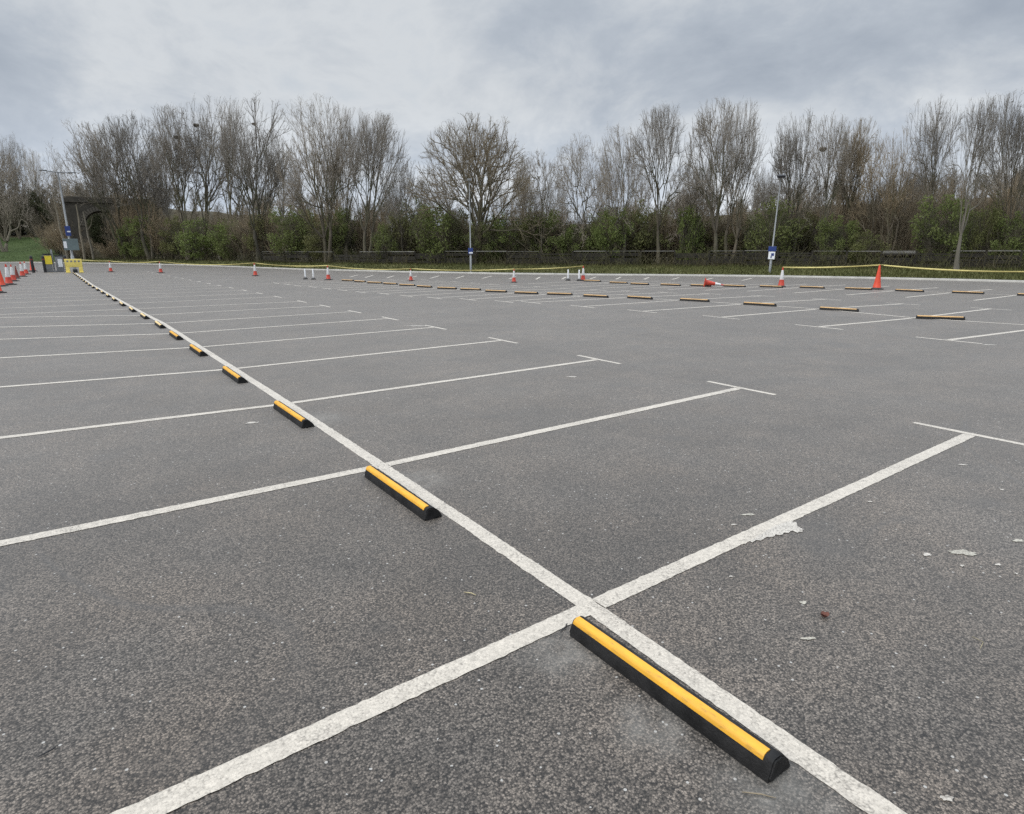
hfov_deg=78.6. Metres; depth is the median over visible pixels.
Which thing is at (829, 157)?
bare tree
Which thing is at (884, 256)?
fence
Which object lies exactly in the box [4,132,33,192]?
bare tree
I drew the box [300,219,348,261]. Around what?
leafy shrub
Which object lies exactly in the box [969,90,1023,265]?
bare tree
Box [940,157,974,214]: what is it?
bare tree
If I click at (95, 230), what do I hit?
evergreen shrub
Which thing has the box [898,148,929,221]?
bare tree
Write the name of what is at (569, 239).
leafy shrub
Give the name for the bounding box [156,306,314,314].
bay line
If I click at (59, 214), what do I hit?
bare shrub
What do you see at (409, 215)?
leafy shrub
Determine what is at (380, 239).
leafy shrub
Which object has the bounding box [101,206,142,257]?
bare shrub
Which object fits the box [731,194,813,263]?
leafy shrub
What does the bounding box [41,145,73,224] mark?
bare tree
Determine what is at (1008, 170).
bare tree
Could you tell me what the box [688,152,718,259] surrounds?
bare tree
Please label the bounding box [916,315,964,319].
wheel stop
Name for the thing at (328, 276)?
traffic cone
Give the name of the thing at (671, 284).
wheel stop
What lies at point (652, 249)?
bare shrub
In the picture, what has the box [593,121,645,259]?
bare tree
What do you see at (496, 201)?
bare tree
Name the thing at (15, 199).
bare tree
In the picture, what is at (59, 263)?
ticket machine
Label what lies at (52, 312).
bay line
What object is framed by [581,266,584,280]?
traffic cone
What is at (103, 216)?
bare tree
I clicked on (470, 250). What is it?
lamp post
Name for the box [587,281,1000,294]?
line
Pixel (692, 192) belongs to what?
bare tree
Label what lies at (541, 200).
bare tree
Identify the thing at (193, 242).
leafy shrub
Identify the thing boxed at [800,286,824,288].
wheel stop
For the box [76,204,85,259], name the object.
dead tree
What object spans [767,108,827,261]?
bare tree
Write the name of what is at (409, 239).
leafy shrub
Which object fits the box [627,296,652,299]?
wheel stop
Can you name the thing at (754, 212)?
bare shrub
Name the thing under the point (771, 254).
lamp post
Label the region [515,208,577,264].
leafy shrub
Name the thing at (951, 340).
bay end bar
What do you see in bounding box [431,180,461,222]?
bare tree
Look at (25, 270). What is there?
traffic cone
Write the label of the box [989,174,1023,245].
bare tree
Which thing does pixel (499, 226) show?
leafy shrub
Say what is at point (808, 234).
leafy shrub
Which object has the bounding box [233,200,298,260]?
bare shrub
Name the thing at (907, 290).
wheel stop
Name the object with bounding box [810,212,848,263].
leafy shrub
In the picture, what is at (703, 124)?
bare tree
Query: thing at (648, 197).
bare tree
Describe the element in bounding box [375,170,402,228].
bare tree
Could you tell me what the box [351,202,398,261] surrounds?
bare shrub
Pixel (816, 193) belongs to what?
bare tree
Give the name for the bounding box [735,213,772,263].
leafy shrub
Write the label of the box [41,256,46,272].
bollard
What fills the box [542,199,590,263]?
bare shrub
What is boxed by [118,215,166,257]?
leafy shrub
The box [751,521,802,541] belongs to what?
paint splash
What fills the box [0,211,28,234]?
evergreen shrub
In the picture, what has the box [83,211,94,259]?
dead tree
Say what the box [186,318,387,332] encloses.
bay line
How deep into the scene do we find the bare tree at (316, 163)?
56.40 m
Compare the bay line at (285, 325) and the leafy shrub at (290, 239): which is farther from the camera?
the leafy shrub at (290, 239)
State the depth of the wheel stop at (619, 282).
30.96 m
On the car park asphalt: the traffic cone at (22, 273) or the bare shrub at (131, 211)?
the traffic cone at (22, 273)
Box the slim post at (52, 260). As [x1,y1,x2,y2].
[50,249,56,271]
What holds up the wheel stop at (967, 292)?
on the car park asphalt
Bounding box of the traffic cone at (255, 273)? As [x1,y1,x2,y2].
[251,263,258,275]
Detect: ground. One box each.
[0,198,1021,265]
[89,262,1004,279]
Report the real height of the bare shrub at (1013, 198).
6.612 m
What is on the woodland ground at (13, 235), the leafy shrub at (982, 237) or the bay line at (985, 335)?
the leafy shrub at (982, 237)
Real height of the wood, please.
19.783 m
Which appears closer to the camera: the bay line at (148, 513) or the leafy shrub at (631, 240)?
the bay line at (148, 513)
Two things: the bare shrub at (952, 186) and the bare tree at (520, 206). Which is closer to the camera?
the bare shrub at (952, 186)
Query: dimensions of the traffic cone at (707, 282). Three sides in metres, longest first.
0.840 x 0.386 x 0.386 m
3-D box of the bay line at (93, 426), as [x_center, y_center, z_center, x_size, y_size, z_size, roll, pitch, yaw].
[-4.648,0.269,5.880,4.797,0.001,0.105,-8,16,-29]
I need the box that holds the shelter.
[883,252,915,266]
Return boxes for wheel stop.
[140,313,149,318]
[155,321,165,328]
[169,331,183,339]
[189,344,207,356]
[222,366,247,383]
[273,401,314,428]
[364,466,441,520]
[399,284,415,285]
[417,285,432,287]
[437,287,456,288]
[460,288,480,290]
[485,290,507,292]
[514,291,538,293]
[547,292,572,294]
[569,616,789,783]
[583,294,608,297]
[584,280,600,281]
[609,282,627,283]
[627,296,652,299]
[630,283,648,284]
[661,284,680,285]
[680,298,709,301]
[690,284,711,286]
[724,285,745,286]
[743,302,776,306]
[759,285,782,287]
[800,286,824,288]
[819,307,858,311]
[845,287,871,289]
[895,289,923,291]
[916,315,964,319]
[952,291,984,293]
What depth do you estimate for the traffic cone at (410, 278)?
34.07 m
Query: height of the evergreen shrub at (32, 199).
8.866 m
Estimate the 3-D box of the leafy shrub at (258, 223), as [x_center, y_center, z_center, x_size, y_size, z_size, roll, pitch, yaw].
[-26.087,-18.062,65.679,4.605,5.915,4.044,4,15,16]
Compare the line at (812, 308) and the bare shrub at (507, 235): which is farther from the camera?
the bare shrub at (507, 235)
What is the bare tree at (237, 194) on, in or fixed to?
on the woodland ground at (13, 235)
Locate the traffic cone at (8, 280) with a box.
[5,264,16,284]
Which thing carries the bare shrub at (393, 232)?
on the woodland ground at (13, 235)
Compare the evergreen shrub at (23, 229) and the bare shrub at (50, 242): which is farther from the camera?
the evergreen shrub at (23, 229)
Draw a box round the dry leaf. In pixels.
[821,611,829,616]
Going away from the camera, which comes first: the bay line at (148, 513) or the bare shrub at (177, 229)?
the bay line at (148, 513)
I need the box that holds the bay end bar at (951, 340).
[919,337,982,343]
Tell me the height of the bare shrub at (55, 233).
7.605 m
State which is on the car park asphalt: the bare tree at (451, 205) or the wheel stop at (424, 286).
the wheel stop at (424, 286)
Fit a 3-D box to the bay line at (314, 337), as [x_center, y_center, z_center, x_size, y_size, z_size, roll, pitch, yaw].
[-3.642,-1.426,12.568,4.701,0.001,0.103,-10,17,-35]
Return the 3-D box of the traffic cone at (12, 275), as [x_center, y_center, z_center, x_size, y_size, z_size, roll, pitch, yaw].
[-28.127,-7.548,35.212,0.423,0.920,0.423,9,17,33]
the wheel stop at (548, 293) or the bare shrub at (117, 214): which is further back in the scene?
the bare shrub at (117, 214)
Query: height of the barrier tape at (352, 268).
0.456 m
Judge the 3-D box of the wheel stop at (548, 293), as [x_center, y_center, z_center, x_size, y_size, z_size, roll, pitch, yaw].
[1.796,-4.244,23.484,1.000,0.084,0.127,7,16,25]
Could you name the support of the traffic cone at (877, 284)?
on the car park asphalt
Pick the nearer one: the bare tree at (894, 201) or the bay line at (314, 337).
the bay line at (314, 337)
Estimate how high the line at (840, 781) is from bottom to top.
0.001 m
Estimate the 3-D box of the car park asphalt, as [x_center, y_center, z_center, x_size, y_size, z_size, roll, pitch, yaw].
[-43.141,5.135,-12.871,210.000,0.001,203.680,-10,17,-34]
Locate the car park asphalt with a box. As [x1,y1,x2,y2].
[0,263,1023,813]
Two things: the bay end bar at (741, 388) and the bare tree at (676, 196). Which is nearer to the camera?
the bay end bar at (741, 388)
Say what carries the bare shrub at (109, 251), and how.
on the woodland ground at (13, 235)
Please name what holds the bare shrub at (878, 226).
on the woodland ground at (13, 235)
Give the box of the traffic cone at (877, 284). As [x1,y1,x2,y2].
[872,265,883,289]
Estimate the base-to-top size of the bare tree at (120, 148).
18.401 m
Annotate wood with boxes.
[0,165,1023,259]
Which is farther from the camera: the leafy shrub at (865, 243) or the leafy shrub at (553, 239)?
the leafy shrub at (553, 239)
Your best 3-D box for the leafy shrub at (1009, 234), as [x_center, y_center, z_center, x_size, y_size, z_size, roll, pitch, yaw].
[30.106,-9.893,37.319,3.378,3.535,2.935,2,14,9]
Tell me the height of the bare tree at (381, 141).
13.274 m
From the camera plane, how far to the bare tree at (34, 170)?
115.75 m
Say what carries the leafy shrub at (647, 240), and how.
on the woodland ground at (13, 235)
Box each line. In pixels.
[0,309,122,314]
[0,315,139,317]
[0,333,168,339]
[0,347,188,357]
[0,369,221,387]
[0,404,273,438]
[0,465,377,545]
[17,323,154,326]
[76,273,906,813]
[110,606,589,813]
[140,301,299,308]
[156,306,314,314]
[172,312,341,322]
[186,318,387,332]
[203,327,433,346]
[238,340,500,368]
[292,359,595,402]
[352,281,1023,324]
[386,388,739,465]
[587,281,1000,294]
[592,434,973,607]
[595,300,677,305]
[648,304,740,310]
[725,309,816,316]
[819,318,912,326]
[838,304,895,307]
[914,309,987,317]
[946,330,1023,339]
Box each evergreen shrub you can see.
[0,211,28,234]
[16,189,53,235]
[86,213,115,252]
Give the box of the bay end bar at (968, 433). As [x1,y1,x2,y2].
[913,422,1023,444]
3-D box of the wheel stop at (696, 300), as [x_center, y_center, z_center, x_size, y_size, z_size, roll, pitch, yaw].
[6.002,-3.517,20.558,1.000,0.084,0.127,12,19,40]
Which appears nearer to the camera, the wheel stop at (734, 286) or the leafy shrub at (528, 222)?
the wheel stop at (734, 286)
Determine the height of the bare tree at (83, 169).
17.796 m
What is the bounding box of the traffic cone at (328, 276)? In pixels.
[324,266,332,279]
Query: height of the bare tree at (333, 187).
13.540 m
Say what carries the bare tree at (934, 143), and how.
on the woodland ground at (13, 235)
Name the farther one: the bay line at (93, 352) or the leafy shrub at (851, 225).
the leafy shrub at (851, 225)
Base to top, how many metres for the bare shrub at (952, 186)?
6.946 m
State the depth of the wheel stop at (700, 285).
28.59 m
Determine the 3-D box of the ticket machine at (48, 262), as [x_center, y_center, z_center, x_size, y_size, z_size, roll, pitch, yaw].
[-36.892,-11.456,49.751,0.580,1.420,0.480,-10,17,-35]
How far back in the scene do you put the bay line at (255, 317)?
16.03 m
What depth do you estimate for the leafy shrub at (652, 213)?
50.30 m
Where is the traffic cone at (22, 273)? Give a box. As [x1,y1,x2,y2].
[19,262,26,276]
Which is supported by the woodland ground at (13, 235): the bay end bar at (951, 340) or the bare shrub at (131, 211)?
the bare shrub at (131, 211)
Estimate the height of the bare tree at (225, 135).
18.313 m
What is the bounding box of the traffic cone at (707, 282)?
[703,278,723,286]
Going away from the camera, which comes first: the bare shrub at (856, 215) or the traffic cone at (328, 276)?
the traffic cone at (328, 276)
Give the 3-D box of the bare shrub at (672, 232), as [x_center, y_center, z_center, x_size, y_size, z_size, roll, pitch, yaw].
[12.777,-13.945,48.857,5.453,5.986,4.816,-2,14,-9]
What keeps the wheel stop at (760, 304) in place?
on the car park asphalt
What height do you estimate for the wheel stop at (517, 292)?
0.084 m
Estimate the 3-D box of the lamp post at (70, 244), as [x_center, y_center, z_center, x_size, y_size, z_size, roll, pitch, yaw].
[-37.778,-15.738,53.034,2.550,8.118,0.386,-10,17,-33]
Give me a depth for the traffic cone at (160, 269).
46.98 m
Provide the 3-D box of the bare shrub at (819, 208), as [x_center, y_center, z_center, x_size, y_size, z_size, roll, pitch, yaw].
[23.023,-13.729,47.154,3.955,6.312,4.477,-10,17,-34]
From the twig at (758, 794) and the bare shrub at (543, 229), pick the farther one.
the bare shrub at (543, 229)
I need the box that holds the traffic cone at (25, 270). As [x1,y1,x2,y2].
[24,261,28,274]
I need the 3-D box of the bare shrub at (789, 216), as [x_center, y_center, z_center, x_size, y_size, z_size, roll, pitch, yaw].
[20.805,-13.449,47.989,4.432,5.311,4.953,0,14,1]
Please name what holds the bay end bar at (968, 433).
on the car park asphalt
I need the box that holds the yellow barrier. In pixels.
[64,259,83,272]
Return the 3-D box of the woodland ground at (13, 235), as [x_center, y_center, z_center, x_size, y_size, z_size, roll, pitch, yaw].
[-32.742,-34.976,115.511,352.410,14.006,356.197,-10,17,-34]
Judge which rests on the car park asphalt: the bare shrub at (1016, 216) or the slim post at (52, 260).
the slim post at (52, 260)
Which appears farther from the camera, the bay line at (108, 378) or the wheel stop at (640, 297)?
the wheel stop at (640, 297)
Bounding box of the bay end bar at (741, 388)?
[706,381,775,394]
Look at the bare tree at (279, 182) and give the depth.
74.85 m
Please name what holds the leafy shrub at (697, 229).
on the woodland ground at (13, 235)
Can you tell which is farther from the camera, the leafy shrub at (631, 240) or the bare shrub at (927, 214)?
the leafy shrub at (631, 240)
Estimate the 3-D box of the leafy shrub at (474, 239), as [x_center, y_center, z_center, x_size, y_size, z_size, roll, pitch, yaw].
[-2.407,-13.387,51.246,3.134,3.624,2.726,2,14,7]
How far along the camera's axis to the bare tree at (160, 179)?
88.29 m
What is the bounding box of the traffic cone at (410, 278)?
[407,269,414,280]
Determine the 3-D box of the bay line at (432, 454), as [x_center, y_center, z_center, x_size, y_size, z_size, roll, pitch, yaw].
[0.902,0.116,6.419,4.736,0.001,0.111,-10,17,-35]
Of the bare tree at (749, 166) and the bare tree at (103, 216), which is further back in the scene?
the bare tree at (103, 216)
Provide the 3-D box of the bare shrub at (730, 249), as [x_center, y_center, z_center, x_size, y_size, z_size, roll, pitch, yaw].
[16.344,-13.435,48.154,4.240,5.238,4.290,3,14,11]
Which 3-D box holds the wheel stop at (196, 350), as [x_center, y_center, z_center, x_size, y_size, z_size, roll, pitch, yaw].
[-5.332,-0.970,10.630,0.127,0.084,1.000,-10,17,-34]
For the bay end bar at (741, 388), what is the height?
0.001 m
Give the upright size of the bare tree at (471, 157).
13.042 m
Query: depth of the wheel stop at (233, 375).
8.39 m
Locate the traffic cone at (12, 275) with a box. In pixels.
[10,264,19,280]
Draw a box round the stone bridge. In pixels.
[63,196,162,258]
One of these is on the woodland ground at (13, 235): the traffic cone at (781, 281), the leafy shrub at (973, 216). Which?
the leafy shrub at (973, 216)
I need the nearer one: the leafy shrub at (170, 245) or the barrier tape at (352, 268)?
the barrier tape at (352, 268)
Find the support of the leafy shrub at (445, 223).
on the woodland ground at (13, 235)
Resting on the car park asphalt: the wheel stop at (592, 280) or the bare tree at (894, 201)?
the wheel stop at (592, 280)
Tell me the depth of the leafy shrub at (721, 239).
47.70 m
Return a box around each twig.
[38,746,55,756]
[742,791,775,797]
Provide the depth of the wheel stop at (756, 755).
2.32 m
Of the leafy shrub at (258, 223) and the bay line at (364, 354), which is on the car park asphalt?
the bay line at (364, 354)
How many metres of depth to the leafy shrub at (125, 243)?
83.38 m
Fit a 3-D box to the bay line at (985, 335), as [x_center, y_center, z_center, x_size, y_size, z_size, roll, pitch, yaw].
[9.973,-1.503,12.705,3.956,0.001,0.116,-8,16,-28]
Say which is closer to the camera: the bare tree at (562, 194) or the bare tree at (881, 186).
the bare tree at (881, 186)
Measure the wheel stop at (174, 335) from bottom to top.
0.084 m
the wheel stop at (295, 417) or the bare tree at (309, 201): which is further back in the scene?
the bare tree at (309, 201)
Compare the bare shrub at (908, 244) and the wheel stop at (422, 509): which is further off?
the bare shrub at (908, 244)
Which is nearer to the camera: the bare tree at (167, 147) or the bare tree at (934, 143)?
the bare tree at (934, 143)
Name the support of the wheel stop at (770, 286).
on the car park asphalt
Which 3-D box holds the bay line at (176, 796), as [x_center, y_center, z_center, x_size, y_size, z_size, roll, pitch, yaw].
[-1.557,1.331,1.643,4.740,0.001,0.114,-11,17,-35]
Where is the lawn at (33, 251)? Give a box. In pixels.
[0,237,58,260]
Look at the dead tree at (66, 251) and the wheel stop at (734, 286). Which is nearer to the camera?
the wheel stop at (734, 286)
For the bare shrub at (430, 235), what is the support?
on the woodland ground at (13, 235)
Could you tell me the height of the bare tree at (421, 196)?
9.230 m
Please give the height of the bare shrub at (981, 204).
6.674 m
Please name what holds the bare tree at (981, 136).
on the grass verge
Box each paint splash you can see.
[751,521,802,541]
[800,637,815,639]
[940,795,953,800]
[949,549,976,555]
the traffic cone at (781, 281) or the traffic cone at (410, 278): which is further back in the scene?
the traffic cone at (410, 278)
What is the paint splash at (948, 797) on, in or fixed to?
on the car park asphalt
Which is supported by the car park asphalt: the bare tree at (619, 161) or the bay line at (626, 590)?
the bay line at (626, 590)
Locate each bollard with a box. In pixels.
[29,256,34,272]
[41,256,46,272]
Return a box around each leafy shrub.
[111,226,138,258]
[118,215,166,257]
[153,214,194,259]
[163,217,228,259]
[206,220,244,259]
[239,207,279,255]
[261,205,318,262]
[294,208,326,260]
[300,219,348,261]
[320,207,361,261]
[370,222,405,263]
[381,202,424,262]
[402,195,432,260]
[407,204,476,263]
[440,206,477,263]
[461,222,496,262]
[474,210,526,263]
[504,201,550,258]
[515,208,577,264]
[556,224,595,263]
[572,213,607,264]
[585,206,642,262]
[609,216,643,259]
[615,199,679,264]
[647,204,677,263]
[675,205,705,259]
[690,215,742,259]
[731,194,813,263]
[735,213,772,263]
[772,202,826,261]
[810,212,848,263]
[824,220,869,263]
[844,226,891,266]
[905,194,987,265]
[938,204,985,263]
[965,190,1015,263]
[975,211,1023,265]
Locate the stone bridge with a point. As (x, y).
(70, 202)
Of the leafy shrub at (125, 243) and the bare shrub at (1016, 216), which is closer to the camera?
the bare shrub at (1016, 216)
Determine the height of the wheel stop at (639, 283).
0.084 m
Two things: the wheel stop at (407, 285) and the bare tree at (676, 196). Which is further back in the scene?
the bare tree at (676, 196)
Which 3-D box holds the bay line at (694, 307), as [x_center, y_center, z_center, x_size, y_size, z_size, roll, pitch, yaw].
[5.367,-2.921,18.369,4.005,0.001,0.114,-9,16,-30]
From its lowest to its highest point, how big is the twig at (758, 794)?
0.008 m
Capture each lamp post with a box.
[39,169,78,268]
[467,179,472,271]
[768,174,785,272]
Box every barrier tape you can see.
[85,260,582,270]
[784,264,1023,271]
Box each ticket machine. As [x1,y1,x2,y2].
[42,254,52,271]
[54,255,64,271]
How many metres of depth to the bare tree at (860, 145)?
43.97 m
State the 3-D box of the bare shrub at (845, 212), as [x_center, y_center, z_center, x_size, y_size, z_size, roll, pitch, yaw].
[24.935,-13.966,46.908,4.169,6.896,4.148,-3,14,-10]
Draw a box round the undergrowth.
[73,242,1023,270]
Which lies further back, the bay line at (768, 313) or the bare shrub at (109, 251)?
the bare shrub at (109, 251)
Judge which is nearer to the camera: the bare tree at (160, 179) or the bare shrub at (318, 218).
the bare shrub at (318, 218)
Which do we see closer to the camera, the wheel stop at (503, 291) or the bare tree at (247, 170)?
the wheel stop at (503, 291)
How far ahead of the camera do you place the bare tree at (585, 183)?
48.65 m
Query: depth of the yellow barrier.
48.28 m
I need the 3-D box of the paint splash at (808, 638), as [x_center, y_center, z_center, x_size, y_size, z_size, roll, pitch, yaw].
[1.322,1.032,2.790,0.073,0.001,0.020,-1,14,-2]
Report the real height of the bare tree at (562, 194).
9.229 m
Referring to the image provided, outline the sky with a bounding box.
[0,0,1023,225]
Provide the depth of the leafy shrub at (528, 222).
51.08 m
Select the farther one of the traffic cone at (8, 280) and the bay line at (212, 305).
the traffic cone at (8, 280)
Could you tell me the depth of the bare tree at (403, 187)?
53.74 m
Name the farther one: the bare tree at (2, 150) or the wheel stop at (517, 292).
the bare tree at (2, 150)
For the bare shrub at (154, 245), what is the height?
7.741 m
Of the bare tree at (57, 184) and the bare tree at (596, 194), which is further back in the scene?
the bare tree at (57, 184)
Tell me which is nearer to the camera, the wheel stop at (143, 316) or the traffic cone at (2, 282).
the wheel stop at (143, 316)
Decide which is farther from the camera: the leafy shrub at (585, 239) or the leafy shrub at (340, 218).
the leafy shrub at (340, 218)
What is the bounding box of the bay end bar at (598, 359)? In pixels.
[576,355,620,363]
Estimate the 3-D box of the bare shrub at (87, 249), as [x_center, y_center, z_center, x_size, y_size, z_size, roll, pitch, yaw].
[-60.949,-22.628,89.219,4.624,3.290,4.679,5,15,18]
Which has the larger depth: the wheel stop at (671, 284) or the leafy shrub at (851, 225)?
the leafy shrub at (851, 225)
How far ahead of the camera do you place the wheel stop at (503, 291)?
25.05 m
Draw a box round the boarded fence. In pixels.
[262,250,1022,268]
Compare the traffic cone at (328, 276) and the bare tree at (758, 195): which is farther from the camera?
the bare tree at (758, 195)
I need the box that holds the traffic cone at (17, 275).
[15,266,20,278]
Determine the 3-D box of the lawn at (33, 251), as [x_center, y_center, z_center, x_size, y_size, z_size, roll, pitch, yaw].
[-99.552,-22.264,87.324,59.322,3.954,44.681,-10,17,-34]
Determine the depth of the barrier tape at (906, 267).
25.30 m
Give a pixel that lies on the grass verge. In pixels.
(630, 269)
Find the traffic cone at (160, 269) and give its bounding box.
[158,261,164,272]
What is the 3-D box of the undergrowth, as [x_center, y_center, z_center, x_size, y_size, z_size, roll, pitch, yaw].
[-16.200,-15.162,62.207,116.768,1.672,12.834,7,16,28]
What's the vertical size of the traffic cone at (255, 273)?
0.840 m
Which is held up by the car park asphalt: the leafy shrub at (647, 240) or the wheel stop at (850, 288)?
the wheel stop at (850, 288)
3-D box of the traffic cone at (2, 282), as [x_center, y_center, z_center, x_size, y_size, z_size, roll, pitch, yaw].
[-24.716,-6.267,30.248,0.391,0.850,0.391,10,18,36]
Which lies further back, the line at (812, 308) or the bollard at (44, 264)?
the bollard at (44, 264)
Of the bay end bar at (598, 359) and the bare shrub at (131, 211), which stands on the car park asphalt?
the bay end bar at (598, 359)
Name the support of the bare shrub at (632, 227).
on the woodland ground at (13, 235)
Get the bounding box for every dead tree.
[53,196,68,258]
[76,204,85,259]
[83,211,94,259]
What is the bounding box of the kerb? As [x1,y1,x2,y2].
[0,262,1023,282]
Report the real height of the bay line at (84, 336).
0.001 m
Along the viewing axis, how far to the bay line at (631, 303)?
19.94 m
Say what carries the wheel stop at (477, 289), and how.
on the car park asphalt
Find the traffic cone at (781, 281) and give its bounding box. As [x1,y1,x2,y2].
[777,267,785,286]
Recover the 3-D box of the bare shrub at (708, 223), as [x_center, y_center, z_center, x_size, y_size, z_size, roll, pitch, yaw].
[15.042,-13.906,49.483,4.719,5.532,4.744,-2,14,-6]
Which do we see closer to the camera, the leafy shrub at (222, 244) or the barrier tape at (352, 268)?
the barrier tape at (352, 268)
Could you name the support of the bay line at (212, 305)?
on the car park asphalt
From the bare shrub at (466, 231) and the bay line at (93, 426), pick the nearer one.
the bay line at (93, 426)
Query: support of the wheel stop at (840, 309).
on the car park asphalt
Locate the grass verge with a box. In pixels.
[0,259,1022,279]
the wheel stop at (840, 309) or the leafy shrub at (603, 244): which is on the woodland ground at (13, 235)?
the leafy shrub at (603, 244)
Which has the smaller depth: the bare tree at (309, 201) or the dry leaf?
the dry leaf
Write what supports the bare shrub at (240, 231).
on the woodland ground at (13, 235)
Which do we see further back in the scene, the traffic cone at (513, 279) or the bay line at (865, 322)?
the traffic cone at (513, 279)
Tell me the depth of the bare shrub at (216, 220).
74.01 m
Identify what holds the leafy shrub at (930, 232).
on the woodland ground at (13, 235)
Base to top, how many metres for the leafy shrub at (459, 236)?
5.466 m
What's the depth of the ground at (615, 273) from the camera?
45.10 m
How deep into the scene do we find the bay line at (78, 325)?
14.46 m
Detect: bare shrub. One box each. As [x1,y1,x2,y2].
[28,223,62,254]
[42,215,88,257]
[50,184,81,256]
[74,237,101,258]
[91,239,122,258]
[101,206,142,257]
[102,190,137,254]
[109,179,162,258]
[139,200,188,259]
[159,213,202,259]
[189,205,246,259]
[221,196,280,260]
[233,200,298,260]
[297,193,352,260]
[330,196,384,261]
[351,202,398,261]
[375,210,427,262]
[408,210,443,260]
[453,205,512,263]
[490,211,527,263]
[515,203,555,258]
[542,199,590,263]
[580,201,632,262]
[603,199,654,259]
[629,200,675,262]
[644,193,712,261]
[670,196,731,259]
[701,201,753,264]
[713,199,767,255]
[760,199,806,257]
[791,187,846,262]
[815,177,869,263]
[833,176,886,264]
[855,175,926,264]
[876,178,954,265]
[904,171,961,262]
[933,171,997,252]
[958,175,1009,261]
[982,170,1023,259]
[999,193,1023,261]
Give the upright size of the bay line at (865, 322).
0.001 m
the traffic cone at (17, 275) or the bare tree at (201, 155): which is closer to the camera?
the traffic cone at (17, 275)
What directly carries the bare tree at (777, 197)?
on the woodland ground at (13, 235)
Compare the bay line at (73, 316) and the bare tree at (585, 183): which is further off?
the bare tree at (585, 183)
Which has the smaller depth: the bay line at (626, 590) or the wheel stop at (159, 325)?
the bay line at (626, 590)
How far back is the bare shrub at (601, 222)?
51.62 m
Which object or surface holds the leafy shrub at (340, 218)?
on the woodland ground at (13, 235)
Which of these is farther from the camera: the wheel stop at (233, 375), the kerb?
the kerb
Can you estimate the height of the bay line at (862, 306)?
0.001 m
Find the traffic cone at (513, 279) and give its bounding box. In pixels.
[511,270,516,282]
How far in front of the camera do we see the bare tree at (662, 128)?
45.17 m
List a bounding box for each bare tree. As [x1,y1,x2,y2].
[0,137,21,232]
[0,151,33,251]
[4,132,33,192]
[18,148,47,229]
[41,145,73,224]
[44,119,162,258]
[80,142,119,246]
[91,109,185,259]
[138,103,222,259]
[140,130,179,255]
[170,93,239,257]
[196,96,264,260]
[216,92,299,261]
[217,127,254,258]
[261,132,300,258]
[274,94,371,261]
[281,149,314,226]
[311,140,354,215]
[323,108,370,260]
[332,111,410,263]
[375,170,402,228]
[382,159,425,262]
[402,112,548,263]
[409,173,436,232]
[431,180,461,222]
[491,172,521,233]
[511,149,564,263]
[511,158,539,258]
[539,168,573,230]
[548,130,614,250]
[582,168,614,226]
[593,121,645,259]
[623,104,700,263]
[625,168,656,229]
[661,169,689,217]
[662,167,714,250]
[680,97,745,264]
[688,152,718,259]
[707,95,770,263]
[747,161,776,251]
[758,182,793,226]
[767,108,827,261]
[799,173,831,215]
[800,108,858,260]
[829,116,884,263]
[843,127,918,261]
[861,159,895,231]
[897,93,963,265]
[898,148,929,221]
[936,93,1013,269]
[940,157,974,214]
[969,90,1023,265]
[988,153,1023,259]
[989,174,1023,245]
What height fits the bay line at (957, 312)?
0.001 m
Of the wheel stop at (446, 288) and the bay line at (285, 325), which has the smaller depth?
the bay line at (285, 325)
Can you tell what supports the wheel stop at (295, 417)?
on the car park asphalt
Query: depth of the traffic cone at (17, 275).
38.56 m
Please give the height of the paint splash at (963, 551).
0.001 m
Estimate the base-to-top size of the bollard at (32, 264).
1.276 m
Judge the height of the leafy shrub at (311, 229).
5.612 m
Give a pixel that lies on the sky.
(557, 69)
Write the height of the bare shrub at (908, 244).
6.196 m
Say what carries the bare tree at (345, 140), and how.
on the woodland ground at (13, 235)
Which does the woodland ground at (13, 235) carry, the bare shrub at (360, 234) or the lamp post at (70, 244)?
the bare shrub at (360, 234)
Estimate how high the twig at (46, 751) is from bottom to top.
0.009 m
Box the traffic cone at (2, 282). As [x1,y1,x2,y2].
[0,271,7,286]
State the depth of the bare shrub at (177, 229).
79.94 m
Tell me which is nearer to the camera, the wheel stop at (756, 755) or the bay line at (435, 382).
the wheel stop at (756, 755)
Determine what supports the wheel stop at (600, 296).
on the car park asphalt

